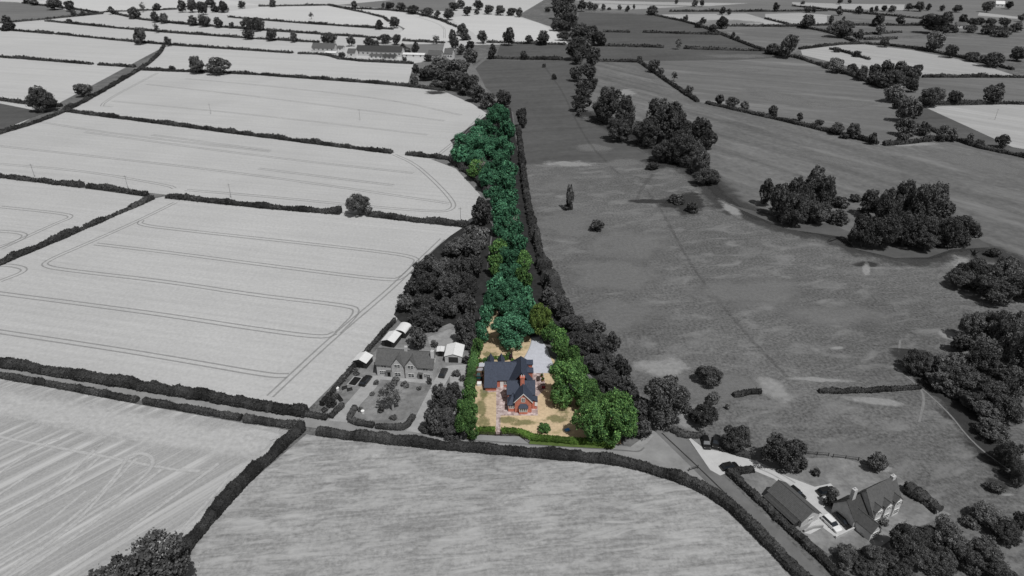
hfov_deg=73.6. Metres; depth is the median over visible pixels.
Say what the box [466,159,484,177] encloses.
broadleaf tree
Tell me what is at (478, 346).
broadleaf tree
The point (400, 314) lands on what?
woodland floor
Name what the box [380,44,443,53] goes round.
paddock
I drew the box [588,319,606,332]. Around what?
broadleaf tree
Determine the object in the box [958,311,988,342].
broadleaf tree
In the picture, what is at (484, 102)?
broadleaf tree
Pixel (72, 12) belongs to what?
shrub
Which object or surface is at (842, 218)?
shrub
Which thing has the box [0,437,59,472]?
wheel tracks
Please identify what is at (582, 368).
broadleaf tree
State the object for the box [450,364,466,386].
patio
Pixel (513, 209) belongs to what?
broadleaf tree
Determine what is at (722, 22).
broadleaf tree
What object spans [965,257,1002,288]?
broadleaf tree
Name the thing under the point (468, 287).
broadleaf tree
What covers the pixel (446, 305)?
broadleaf tree
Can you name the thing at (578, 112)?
shrub
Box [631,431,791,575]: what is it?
road verge
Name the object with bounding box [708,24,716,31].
shrub
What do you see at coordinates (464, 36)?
shrub
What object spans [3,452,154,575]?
wheel tracks
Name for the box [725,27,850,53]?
pasture field
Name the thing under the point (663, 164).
bare patch
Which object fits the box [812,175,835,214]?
broadleaf tree
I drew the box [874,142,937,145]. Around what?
bare patch
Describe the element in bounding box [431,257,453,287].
broadleaf tree
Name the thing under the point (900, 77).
broadleaf tree
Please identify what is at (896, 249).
stream bank
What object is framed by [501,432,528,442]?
railing
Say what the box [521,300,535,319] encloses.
broadleaf tree
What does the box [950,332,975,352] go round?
broadleaf tree
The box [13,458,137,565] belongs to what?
wheel tracks
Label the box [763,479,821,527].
garage block
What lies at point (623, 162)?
bare patch
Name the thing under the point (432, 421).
broadleaf tree
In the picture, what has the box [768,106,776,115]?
broadleaf tree
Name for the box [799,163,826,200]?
broadleaf tree
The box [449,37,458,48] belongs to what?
broadleaf tree
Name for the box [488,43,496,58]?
broadleaf tree
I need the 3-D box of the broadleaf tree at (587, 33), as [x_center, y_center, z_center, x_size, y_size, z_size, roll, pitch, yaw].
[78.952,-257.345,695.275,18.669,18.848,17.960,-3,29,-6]
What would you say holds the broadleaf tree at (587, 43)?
on the ground at (939, 460)
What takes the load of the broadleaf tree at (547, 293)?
on the ground at (939, 460)
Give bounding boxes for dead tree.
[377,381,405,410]
[474,159,486,172]
[502,214,519,224]
[672,71,678,81]
[676,38,681,48]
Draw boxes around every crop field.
[0,0,567,125]
[0,112,480,222]
[0,178,141,258]
[0,196,460,407]
[39,0,257,10]
[73,71,486,155]
[146,46,412,82]
[215,7,263,17]
[259,6,392,27]
[356,9,456,40]
[449,14,565,42]
[578,0,744,5]
[598,4,682,8]
[661,13,779,24]
[765,13,830,23]
[792,2,904,9]
[801,44,1011,75]
[926,104,1023,148]
[978,12,1017,18]
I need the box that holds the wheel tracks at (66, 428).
[12,417,130,439]
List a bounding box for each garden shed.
[352,351,372,368]
[381,330,401,347]
[395,322,410,338]
[436,346,444,355]
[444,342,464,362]
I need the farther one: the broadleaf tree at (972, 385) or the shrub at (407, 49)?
the shrub at (407, 49)
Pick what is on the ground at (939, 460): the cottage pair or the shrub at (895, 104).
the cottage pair
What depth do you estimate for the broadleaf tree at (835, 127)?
407.13 m
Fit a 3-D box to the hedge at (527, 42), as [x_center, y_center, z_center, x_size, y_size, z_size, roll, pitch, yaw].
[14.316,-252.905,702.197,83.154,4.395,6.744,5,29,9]
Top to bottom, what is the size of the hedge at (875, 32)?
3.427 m
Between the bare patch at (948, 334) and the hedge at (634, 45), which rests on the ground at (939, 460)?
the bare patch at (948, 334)
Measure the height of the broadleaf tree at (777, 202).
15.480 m
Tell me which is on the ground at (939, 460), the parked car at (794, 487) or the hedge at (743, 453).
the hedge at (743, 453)
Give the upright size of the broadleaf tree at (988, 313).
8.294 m
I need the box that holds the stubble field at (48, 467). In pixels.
[0,378,287,575]
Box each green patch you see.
[478,401,484,414]
[478,417,488,426]
[481,389,486,397]
[501,417,514,422]
[516,420,532,424]
[548,415,564,422]
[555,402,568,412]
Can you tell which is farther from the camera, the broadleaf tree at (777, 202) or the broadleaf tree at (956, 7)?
the broadleaf tree at (956, 7)
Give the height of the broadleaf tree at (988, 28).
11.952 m
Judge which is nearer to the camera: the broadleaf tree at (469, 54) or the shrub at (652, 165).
the shrub at (652, 165)
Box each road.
[0,368,698,476]
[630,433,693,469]
[639,393,822,575]
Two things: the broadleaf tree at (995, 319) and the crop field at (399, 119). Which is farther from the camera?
the crop field at (399, 119)
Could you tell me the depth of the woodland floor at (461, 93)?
505.25 m
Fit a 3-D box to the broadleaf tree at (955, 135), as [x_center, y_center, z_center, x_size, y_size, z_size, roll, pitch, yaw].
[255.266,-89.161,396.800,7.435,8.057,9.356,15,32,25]
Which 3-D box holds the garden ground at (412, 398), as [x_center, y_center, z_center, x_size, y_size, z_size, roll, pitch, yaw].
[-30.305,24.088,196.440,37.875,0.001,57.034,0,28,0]
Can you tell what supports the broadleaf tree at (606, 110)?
on the ground at (939, 460)
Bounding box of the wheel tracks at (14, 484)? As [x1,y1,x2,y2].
[0,472,32,494]
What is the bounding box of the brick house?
[484,353,537,413]
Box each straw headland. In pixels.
[0,388,278,457]
[182,428,280,533]
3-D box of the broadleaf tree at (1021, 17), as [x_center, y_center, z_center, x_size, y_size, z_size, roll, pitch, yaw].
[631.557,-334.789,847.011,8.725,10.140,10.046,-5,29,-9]
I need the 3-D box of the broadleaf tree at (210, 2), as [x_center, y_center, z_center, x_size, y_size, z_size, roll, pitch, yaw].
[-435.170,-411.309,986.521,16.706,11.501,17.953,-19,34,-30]
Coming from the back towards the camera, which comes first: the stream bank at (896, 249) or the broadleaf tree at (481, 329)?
the stream bank at (896, 249)
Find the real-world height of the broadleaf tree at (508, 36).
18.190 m
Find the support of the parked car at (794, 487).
on the driveway at (713, 460)
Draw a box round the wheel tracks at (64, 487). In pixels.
[0,456,100,529]
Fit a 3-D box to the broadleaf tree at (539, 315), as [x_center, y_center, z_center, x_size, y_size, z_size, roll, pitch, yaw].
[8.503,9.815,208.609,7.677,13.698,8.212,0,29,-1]
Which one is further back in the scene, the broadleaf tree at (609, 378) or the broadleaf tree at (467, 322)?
the broadleaf tree at (467, 322)
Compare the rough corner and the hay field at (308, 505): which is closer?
the hay field at (308, 505)
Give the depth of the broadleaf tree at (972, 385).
184.23 m
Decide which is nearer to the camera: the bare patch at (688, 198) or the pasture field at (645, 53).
the bare patch at (688, 198)
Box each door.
[356,362,363,367]
[384,341,390,346]
[448,357,457,362]
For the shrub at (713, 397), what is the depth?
183.44 m
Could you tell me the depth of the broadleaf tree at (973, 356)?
190.79 m
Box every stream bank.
[581,111,1023,270]
[729,204,988,257]
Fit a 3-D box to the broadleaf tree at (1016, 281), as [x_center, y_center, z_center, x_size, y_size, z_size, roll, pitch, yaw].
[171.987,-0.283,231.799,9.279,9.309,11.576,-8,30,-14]
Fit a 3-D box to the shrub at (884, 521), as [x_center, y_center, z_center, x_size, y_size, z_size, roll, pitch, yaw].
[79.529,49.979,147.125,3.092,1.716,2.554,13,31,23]
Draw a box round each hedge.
[0,11,102,22]
[0,28,53,33]
[0,44,165,134]
[0,54,93,64]
[0,96,62,106]
[0,173,84,187]
[0,226,80,265]
[0,357,308,417]
[0,371,139,402]
[21,1,103,12]
[44,19,319,42]
[53,32,293,53]
[65,107,393,153]
[80,207,132,230]
[83,216,105,227]
[85,182,148,196]
[97,62,136,67]
[103,8,176,11]
[114,11,375,37]
[128,195,154,208]
[142,67,444,90]
[142,396,242,420]
[165,192,341,214]
[183,422,305,553]
[227,15,393,29]
[241,413,305,428]
[258,3,327,6]
[297,51,413,63]
[304,410,328,420]
[315,426,812,575]
[319,317,396,405]
[327,3,389,21]
[328,402,344,418]
[345,6,457,26]
[346,404,374,427]
[366,211,469,227]
[375,413,415,430]
[402,37,444,42]
[405,151,448,159]
[418,424,435,435]
[448,154,491,197]
[463,344,478,399]
[475,426,495,433]
[486,39,565,44]
[488,55,562,59]
[501,426,614,447]
[516,124,544,256]
[535,254,564,294]
[592,42,663,47]
[597,58,638,62]
[603,29,629,32]
[638,59,699,101]
[643,30,720,34]
[654,14,765,49]
[669,8,827,11]
[671,425,706,438]
[683,45,763,50]
[705,101,879,144]
[721,442,750,458]
[726,467,849,575]
[728,22,921,26]
[731,465,754,474]
[732,387,761,397]
[764,17,856,41]
[765,51,886,88]
[792,4,922,18]
[798,41,1014,69]
[818,383,922,393]
[829,47,870,59]
[848,30,902,35]
[863,36,897,39]
[882,134,939,145]
[903,481,943,513]
[921,72,1023,77]
[921,121,1023,157]
[923,99,1023,104]
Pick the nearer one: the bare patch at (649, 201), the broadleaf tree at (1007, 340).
the broadleaf tree at (1007, 340)
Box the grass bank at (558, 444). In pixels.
[529,441,613,448]
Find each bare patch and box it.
[428,91,444,93]
[538,214,593,235]
[541,177,576,190]
[544,161,592,166]
[572,261,659,289]
[579,144,610,150]
[589,229,662,259]
[592,301,653,329]
[604,159,639,165]
[619,89,635,96]
[630,199,668,202]
[633,357,690,376]
[644,158,678,167]
[653,79,671,87]
[659,198,675,207]
[672,375,756,398]
[675,192,703,214]
[675,407,706,430]
[698,280,793,306]
[706,20,747,24]
[710,54,767,57]
[722,201,740,215]
[754,377,794,403]
[787,307,886,322]
[789,377,854,382]
[819,445,890,463]
[830,346,842,349]
[842,396,903,406]
[855,261,877,266]
[862,264,869,274]
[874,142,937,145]
[883,466,892,471]
[938,331,956,339]
[944,254,970,265]
[949,255,957,263]
[961,94,982,98]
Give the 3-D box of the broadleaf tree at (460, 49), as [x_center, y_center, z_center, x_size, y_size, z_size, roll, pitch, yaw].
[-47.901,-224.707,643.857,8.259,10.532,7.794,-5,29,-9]
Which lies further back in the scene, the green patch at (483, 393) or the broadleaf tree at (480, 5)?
the broadleaf tree at (480, 5)
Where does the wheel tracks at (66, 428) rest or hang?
on the stubble field at (48, 467)
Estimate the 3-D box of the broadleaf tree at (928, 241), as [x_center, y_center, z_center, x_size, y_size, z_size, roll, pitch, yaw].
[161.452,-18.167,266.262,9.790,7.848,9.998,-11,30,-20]
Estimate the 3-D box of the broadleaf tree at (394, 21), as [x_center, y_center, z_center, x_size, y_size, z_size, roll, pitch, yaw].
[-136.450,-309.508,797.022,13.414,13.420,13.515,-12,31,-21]
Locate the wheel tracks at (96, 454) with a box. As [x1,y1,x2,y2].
[0,435,199,471]
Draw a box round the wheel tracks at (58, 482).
[0,442,102,518]
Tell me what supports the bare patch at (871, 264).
on the ground at (939, 460)
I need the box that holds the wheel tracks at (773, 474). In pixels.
[754,462,795,485]
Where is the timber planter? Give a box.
[337,393,342,401]
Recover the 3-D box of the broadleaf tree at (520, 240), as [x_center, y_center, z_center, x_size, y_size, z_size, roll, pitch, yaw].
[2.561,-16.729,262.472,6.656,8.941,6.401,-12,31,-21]
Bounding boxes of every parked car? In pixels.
[358,375,371,386]
[438,367,447,377]
[701,435,710,449]
[712,434,720,448]
[719,461,738,471]
[791,485,806,498]
[816,486,833,496]
[821,513,842,532]
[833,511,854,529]
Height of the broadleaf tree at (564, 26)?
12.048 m
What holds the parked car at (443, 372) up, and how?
on the driveway at (417, 421)
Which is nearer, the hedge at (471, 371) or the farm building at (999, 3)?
the hedge at (471, 371)
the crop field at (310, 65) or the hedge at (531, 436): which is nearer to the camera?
the hedge at (531, 436)
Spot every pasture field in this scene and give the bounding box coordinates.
[0,1,86,21]
[0,103,47,128]
[342,0,455,10]
[476,60,653,164]
[496,44,786,60]
[574,0,1023,34]
[577,12,753,48]
[585,62,1023,255]
[643,57,899,143]
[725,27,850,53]
[827,16,927,37]
[868,35,1023,61]
[906,78,1023,101]
[911,106,1023,152]
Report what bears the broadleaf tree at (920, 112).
on the ground at (939, 460)
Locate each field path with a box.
[898,340,924,421]
[900,371,1010,470]
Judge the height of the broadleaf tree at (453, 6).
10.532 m
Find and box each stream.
[582,112,1023,267]
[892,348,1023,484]
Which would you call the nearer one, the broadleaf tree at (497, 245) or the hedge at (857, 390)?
the hedge at (857, 390)
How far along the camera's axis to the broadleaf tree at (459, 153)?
353.45 m
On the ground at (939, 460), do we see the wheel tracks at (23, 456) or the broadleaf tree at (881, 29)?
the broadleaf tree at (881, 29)
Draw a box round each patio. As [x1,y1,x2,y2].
[374,376,432,383]
[428,329,464,350]
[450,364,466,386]
[483,373,545,415]
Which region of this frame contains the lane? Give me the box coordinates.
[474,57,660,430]
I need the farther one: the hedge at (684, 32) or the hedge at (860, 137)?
the hedge at (684, 32)
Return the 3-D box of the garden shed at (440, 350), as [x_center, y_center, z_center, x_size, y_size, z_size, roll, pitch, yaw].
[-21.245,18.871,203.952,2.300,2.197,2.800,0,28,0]
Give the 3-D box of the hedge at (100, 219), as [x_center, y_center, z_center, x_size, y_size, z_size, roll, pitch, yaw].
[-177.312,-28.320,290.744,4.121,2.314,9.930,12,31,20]
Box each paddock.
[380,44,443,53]
[408,57,487,92]
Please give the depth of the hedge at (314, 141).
411.02 m
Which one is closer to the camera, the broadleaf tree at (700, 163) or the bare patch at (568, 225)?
the bare patch at (568, 225)
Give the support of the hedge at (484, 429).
on the ground at (939, 460)
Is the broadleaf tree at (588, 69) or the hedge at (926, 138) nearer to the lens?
the hedge at (926, 138)
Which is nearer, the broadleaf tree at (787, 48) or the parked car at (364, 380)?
the parked car at (364, 380)
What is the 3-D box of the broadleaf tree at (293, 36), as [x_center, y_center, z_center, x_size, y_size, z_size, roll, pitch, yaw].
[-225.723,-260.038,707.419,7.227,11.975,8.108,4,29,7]
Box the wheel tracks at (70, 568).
[59,463,218,575]
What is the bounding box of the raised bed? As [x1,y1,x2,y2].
[347,376,362,386]
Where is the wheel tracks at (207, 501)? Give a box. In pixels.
[154,472,234,556]
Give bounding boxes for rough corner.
[432,159,490,203]
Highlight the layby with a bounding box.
[469,435,528,444]
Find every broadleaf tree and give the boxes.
[1,15,10,21]
[24,85,57,111]
[29,0,38,4]
[44,0,61,9]
[63,0,74,10]
[72,83,92,96]
[87,527,191,575]
[107,6,115,13]
[127,6,140,18]
[132,27,145,44]
[150,11,158,22]
[152,3,161,10]
[158,13,167,23]
[164,36,170,45]
[177,0,185,12]
[186,0,196,12]
[187,15,196,25]
[188,55,203,73]
[196,1,207,14]
[197,15,210,26]
[204,57,231,74]
[205,0,215,5]
[213,17,222,27]
[217,0,228,12]
[237,0,245,7]
[240,17,252,29]
[242,29,254,39]
[250,17,260,31]
[258,18,264,30]
[265,28,276,40]
[269,0,275,5]
[290,31,296,42]
[320,32,337,42]
[345,35,355,45]
[345,193,372,215]
[363,37,373,44]
[371,40,379,45]
[375,19,382,29]
[376,34,391,43]
[385,2,394,8]
[389,16,399,27]
[392,34,400,43]
[396,2,405,9]
[396,292,415,311]
[403,278,422,294]
[405,306,426,325]
[406,5,419,13]
[408,325,426,349]
[411,42,419,52]
[412,64,419,75]
[412,261,426,276]
[413,293,437,316]
[416,272,437,291]
[418,68,432,80]
[420,7,434,14]
[421,314,443,331]
[423,63,444,79]
[423,253,438,271]
[423,405,440,434]
[428,382,457,411]
[431,55,448,65]
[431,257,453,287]
[434,10,440,16]
[435,69,450,81]
[435,296,459,316]
[435,406,455,428]
[436,274,460,297]
[438,423,462,440]
[441,59,455,70]
[442,241,455,255]
[443,8,453,19]
[444,383,461,404]
[447,234,473,255]
[448,29,456,40]
[448,70,467,89]
[449,2,459,10]
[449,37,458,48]
[449,59,469,71]
[449,255,473,282]
[450,144,469,165]
[451,132,477,151]
[454,293,466,311]
[454,312,474,341]
[454,408,478,439]
[455,398,478,423]
[456,23,468,35]
[456,275,478,298]
[457,0,464,7]
[457,43,464,53]
[458,74,475,93]
[461,225,479,239]
[461,331,475,349]
[461,384,478,402]
[463,6,471,15]
[463,48,477,62]
[463,239,483,257]
[464,296,477,313]
[465,40,473,49]
[465,84,484,101]
[465,148,490,165]
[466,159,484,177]
[467,254,483,275]
[469,125,485,137]
[470,337,483,357]
[471,74,479,83]
[471,196,491,225]
[472,135,499,156]
[473,0,483,9]
[473,228,489,247]
[474,118,497,137]
[475,320,488,341]
[477,30,487,42]
[477,168,499,186]
[479,92,495,107]
[479,304,493,326]
[482,185,503,206]
[483,288,504,315]
[484,5,493,13]
[485,102,510,129]
[486,272,503,292]
[487,150,510,176]
[487,253,502,274]
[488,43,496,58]
[488,238,507,254]
[490,310,534,350]
[491,199,507,217]
[491,215,507,235]
[495,5,504,14]
[495,135,514,156]
[496,89,511,105]
[496,121,515,140]
[497,174,515,190]
[497,263,521,280]
[497,276,523,296]
[498,188,518,206]
[498,228,515,249]
[498,246,519,266]
[499,160,518,176]
[499,291,525,316]
[502,27,514,45]
[504,203,520,219]
[504,219,523,235]
[506,8,515,15]
[510,233,528,249]
[515,7,522,16]
[515,267,532,287]
[516,107,526,127]
[516,249,533,270]
[517,285,534,306]
[520,50,527,58]
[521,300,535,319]
[525,35,532,41]
[528,302,552,339]
[536,30,549,44]
[541,287,555,303]
[541,319,557,343]
[548,292,570,310]
[549,358,588,409]
[550,17,560,30]
[550,327,569,356]
[551,0,566,5]
[551,1,565,19]
[555,300,574,318]
[556,31,570,40]
[556,343,579,365]
[557,20,572,30]
[558,314,585,330]
[562,4,577,28]
[566,36,587,55]
[568,330,590,355]
[569,66,582,81]
[569,354,588,381]
[570,22,586,39]
[570,95,591,110]
[570,400,609,442]
[571,50,582,64]
[572,319,595,334]
[574,80,595,97]
[574,377,599,407]
[575,37,592,57]
[577,0,586,11]
[580,25,597,42]
[581,353,604,372]
[582,63,595,79]
[585,47,600,65]
[586,433,596,443]
[587,1,593,8]
[587,332,607,351]
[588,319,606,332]
[591,86,621,122]
[594,31,606,44]
[596,389,615,412]
[597,387,638,445]
[598,368,619,393]
[603,350,622,370]
[605,331,621,351]
[608,116,632,141]
[614,93,635,128]
[615,357,631,377]
[616,375,637,397]
[620,411,638,441]
[627,390,639,401]
[631,118,658,146]
[633,396,649,421]
[636,419,651,436]
[642,374,691,430]
[644,98,683,142]
[646,5,658,14]
[648,59,660,70]
[651,139,680,161]
[664,106,687,139]
[667,133,693,167]
[683,120,694,135]
[683,137,705,164]
[685,85,693,91]
[690,400,719,425]
[691,117,711,140]
[691,168,719,184]
[692,0,697,6]
[692,148,710,172]
[694,365,723,387]
[700,17,706,23]
[700,129,717,149]
[715,94,724,103]
[716,16,728,28]
[719,7,726,13]
[721,424,752,452]
[725,96,739,105]
[740,101,749,108]
[759,178,773,205]
[760,431,808,472]
[764,43,777,53]
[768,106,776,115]
[770,182,789,210]
[773,2,779,10]
[780,34,799,57]
[780,191,810,226]
[788,177,812,206]
[797,112,802,119]
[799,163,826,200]
[800,14,814,28]
[803,199,831,222]
[804,6,811,12]
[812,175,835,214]
[813,119,824,125]
[826,19,855,37]
[826,182,836,198]
[828,60,843,72]
[829,15,833,23]
[830,57,844,63]
[830,122,845,134]
[835,5,842,15]
[835,543,860,570]
[845,213,879,246]
[847,63,858,71]
[847,123,861,137]
[853,29,863,41]
[854,555,884,575]
[855,6,862,13]
[856,68,865,80]
[857,189,879,215]
[858,65,867,78]
[859,543,894,569]
[864,74,878,83]
[866,451,889,470]
[868,63,881,75]
[868,132,877,144]
[870,213,904,247]
[871,14,884,25]
[874,72,894,86]
[874,187,904,217]
[876,23,885,34]
[879,38,889,46]
[881,5,887,11]
[881,59,894,72]
[882,548,915,575]
[884,83,904,101]
[886,211,927,246]
[887,70,910,85]
[888,5,896,11]
[888,521,925,556]
[890,179,916,210]
[893,60,908,71]
[894,117,920,134]
[895,15,905,23]
[895,95,921,118]
[901,66,919,82]
[902,347,933,373]
[903,183,934,218]
[903,544,939,575]
[905,3,914,10]
[905,79,918,91]
[913,104,923,118]
[913,232,941,250]
[914,64,923,77]
[915,1,924,10]
[916,181,949,221]
[918,13,949,33]
[918,87,946,106]
[918,122,930,135]
[918,524,938,550]
[920,212,944,240]
[925,362,956,390]
[926,30,946,48]
[927,546,958,575]
[930,352,966,371]
[930,512,968,552]
[933,201,955,224]
[934,217,964,246]
[936,124,952,140]
[940,11,953,26]
[943,364,975,386]
[944,44,959,57]
[945,128,958,140]
[947,90,963,101]
[948,25,958,32]
[948,539,985,575]
[949,270,976,288]
[950,261,989,274]
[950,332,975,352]
[952,5,962,11]
[952,215,982,247]
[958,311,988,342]
[959,14,968,21]
[959,372,986,393]
[961,344,1003,375]
[963,24,977,32]
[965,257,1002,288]
[966,18,979,25]
[966,52,980,61]
[967,133,973,138]
[969,274,1019,304]
[969,499,1004,526]
[970,534,1005,571]
[972,374,1011,410]
[972,399,1001,419]
[973,332,1006,367]
[977,17,985,24]
[977,310,993,318]
[978,559,1018,575]
[979,52,1006,67]
[980,23,996,33]
[982,1,994,11]
[983,85,1005,100]
[985,18,996,23]
[985,309,1014,341]
[985,516,1023,546]
[986,392,1023,424]
[987,359,1023,382]
[988,255,1023,286]
[992,25,1014,36]
[992,440,1023,464]
[993,310,1023,354]
[995,82,1005,90]
[995,134,1011,147]
[998,17,1010,26]
[1003,327,1023,370]
[1005,1,1013,8]
[1006,370,1023,399]
[1007,459,1023,487]
[1009,46,1023,60]
[1009,275,1023,300]
[1010,22,1023,31]
[1013,511,1023,531]
[1018,13,1023,20]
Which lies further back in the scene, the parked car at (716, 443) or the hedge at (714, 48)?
the hedge at (714, 48)
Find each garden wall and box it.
[803,525,823,532]
[835,526,855,538]
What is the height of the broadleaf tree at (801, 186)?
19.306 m
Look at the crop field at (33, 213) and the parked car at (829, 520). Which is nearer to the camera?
the parked car at (829, 520)
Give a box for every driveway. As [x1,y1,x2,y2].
[329,375,379,422]
[407,366,449,432]
[689,438,845,535]
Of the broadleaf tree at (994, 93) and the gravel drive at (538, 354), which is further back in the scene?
the broadleaf tree at (994, 93)
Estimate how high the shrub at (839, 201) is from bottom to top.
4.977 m
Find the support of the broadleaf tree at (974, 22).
on the ground at (939, 460)
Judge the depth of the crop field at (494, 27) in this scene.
813.40 m
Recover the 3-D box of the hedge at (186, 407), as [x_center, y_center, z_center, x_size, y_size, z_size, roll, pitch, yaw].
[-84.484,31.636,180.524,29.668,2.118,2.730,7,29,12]
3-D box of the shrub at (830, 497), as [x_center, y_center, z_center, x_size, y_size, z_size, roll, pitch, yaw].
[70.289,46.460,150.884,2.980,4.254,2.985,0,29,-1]
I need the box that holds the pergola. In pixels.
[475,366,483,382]
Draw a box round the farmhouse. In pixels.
[831,474,903,540]
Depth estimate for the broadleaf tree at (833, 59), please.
584.95 m
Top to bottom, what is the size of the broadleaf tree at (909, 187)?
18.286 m
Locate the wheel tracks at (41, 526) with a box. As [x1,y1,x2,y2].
[0,491,86,554]
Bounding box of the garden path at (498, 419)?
[496,415,500,433]
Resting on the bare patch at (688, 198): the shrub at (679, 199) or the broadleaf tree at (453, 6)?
the shrub at (679, 199)
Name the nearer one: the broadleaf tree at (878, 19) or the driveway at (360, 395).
the driveway at (360, 395)
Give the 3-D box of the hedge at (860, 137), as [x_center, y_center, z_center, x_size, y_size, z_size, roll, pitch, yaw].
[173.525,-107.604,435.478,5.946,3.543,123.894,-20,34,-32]
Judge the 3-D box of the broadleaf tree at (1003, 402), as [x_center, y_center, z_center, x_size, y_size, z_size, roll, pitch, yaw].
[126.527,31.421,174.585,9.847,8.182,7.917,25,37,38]
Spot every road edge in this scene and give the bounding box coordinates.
[449,437,643,451]
[662,433,723,491]
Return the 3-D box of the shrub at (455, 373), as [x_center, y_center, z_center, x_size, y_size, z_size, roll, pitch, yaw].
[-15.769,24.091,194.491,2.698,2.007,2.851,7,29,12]
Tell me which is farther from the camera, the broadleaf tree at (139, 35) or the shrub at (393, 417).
the broadleaf tree at (139, 35)
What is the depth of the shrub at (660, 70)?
564.66 m
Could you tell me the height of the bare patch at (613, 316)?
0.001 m
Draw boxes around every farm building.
[311,43,336,50]
[324,51,337,54]
[337,45,344,50]
[347,48,357,56]
[356,45,404,56]
[369,54,382,58]
[382,54,396,59]
[403,52,426,56]
[428,50,443,56]
[444,48,454,59]
[955,22,966,27]
[994,1,1004,6]
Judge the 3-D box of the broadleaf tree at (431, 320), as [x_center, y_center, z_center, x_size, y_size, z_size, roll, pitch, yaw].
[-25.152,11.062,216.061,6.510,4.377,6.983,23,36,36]
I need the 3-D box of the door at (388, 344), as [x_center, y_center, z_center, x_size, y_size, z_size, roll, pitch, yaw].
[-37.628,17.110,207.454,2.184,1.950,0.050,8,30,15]
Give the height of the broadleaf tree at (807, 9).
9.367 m
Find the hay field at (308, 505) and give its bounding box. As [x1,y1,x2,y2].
[185,434,786,575]
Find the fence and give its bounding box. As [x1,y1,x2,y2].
[832,454,866,462]
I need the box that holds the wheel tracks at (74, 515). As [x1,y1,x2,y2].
[0,458,128,565]
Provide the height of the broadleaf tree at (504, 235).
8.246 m
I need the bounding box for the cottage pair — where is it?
[375,345,438,379]
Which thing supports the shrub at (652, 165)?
on the bare patch at (663, 164)
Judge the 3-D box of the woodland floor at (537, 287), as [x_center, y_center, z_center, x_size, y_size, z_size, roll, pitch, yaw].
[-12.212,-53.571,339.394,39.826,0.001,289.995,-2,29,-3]
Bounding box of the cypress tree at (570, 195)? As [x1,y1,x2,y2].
[566,184,574,209]
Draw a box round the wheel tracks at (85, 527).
[18,469,161,575]
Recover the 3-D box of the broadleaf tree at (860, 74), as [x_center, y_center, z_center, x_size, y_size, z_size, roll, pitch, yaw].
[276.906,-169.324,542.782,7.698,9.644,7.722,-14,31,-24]
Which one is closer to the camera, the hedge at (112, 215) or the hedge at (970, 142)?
the hedge at (112, 215)
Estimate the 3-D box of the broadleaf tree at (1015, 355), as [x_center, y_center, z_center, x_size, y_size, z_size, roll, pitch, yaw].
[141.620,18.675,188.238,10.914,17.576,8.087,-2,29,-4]
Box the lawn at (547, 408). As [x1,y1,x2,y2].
[472,310,620,443]
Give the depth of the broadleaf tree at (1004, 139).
384.23 m
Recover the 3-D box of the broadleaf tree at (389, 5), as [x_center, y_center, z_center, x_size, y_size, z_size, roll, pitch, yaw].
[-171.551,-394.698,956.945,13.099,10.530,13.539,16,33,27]
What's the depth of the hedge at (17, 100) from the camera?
478.15 m
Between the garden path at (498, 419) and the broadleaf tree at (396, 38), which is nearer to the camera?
the garden path at (498, 419)
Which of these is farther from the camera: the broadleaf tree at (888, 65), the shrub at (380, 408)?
the broadleaf tree at (888, 65)
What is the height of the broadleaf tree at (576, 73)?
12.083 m
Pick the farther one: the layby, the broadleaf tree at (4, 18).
the broadleaf tree at (4, 18)
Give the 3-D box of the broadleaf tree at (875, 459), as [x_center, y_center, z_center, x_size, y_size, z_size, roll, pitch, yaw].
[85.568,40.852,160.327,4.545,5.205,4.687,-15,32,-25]
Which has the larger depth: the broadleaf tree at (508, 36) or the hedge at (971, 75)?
the broadleaf tree at (508, 36)
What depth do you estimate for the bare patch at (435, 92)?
508.42 m
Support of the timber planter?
on the garden ground at (412, 398)
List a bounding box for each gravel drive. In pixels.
[479,362,484,370]
[525,337,552,372]
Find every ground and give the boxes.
[23,0,1023,575]
[326,323,470,435]
[741,458,950,553]
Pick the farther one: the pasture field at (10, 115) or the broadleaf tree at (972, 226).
the pasture field at (10, 115)
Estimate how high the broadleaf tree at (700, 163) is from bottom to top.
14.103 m
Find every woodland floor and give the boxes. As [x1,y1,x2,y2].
[394,219,491,333]
[448,63,488,99]
[450,108,551,336]
[550,307,648,416]
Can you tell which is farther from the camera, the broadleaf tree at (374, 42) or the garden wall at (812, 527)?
the broadleaf tree at (374, 42)
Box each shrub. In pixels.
[0,21,15,30]
[70,9,76,15]
[210,5,219,11]
[326,396,336,407]
[338,52,345,56]
[377,404,383,412]
[389,414,396,419]
[391,376,399,381]
[404,46,410,52]
[410,73,418,83]
[424,54,431,60]
[427,377,431,384]
[429,80,440,87]
[431,340,437,348]
[438,80,450,88]
[451,370,460,375]
[459,375,465,380]
[460,33,470,39]
[462,355,468,363]
[538,422,550,432]
[575,108,582,116]
[589,219,604,230]
[591,78,598,84]
[645,162,659,169]
[656,68,663,73]
[669,194,684,204]
[685,201,698,212]
[694,21,702,27]
[705,390,720,403]
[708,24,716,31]
[711,175,720,184]
[771,208,788,221]
[776,46,781,55]
[812,466,820,476]
[822,490,836,506]
[823,61,831,68]
[827,209,849,225]
[830,487,839,496]
[831,196,849,208]
[833,47,839,52]
[839,132,849,138]
[841,68,853,73]
[849,194,860,201]
[852,50,861,56]
[878,516,888,526]
[891,98,902,107]
[896,133,910,141]
[933,381,956,393]
[936,235,953,247]
[946,384,965,398]
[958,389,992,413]
[960,513,982,529]
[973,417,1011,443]
[975,139,985,144]
[982,481,1006,492]
[984,248,1003,256]

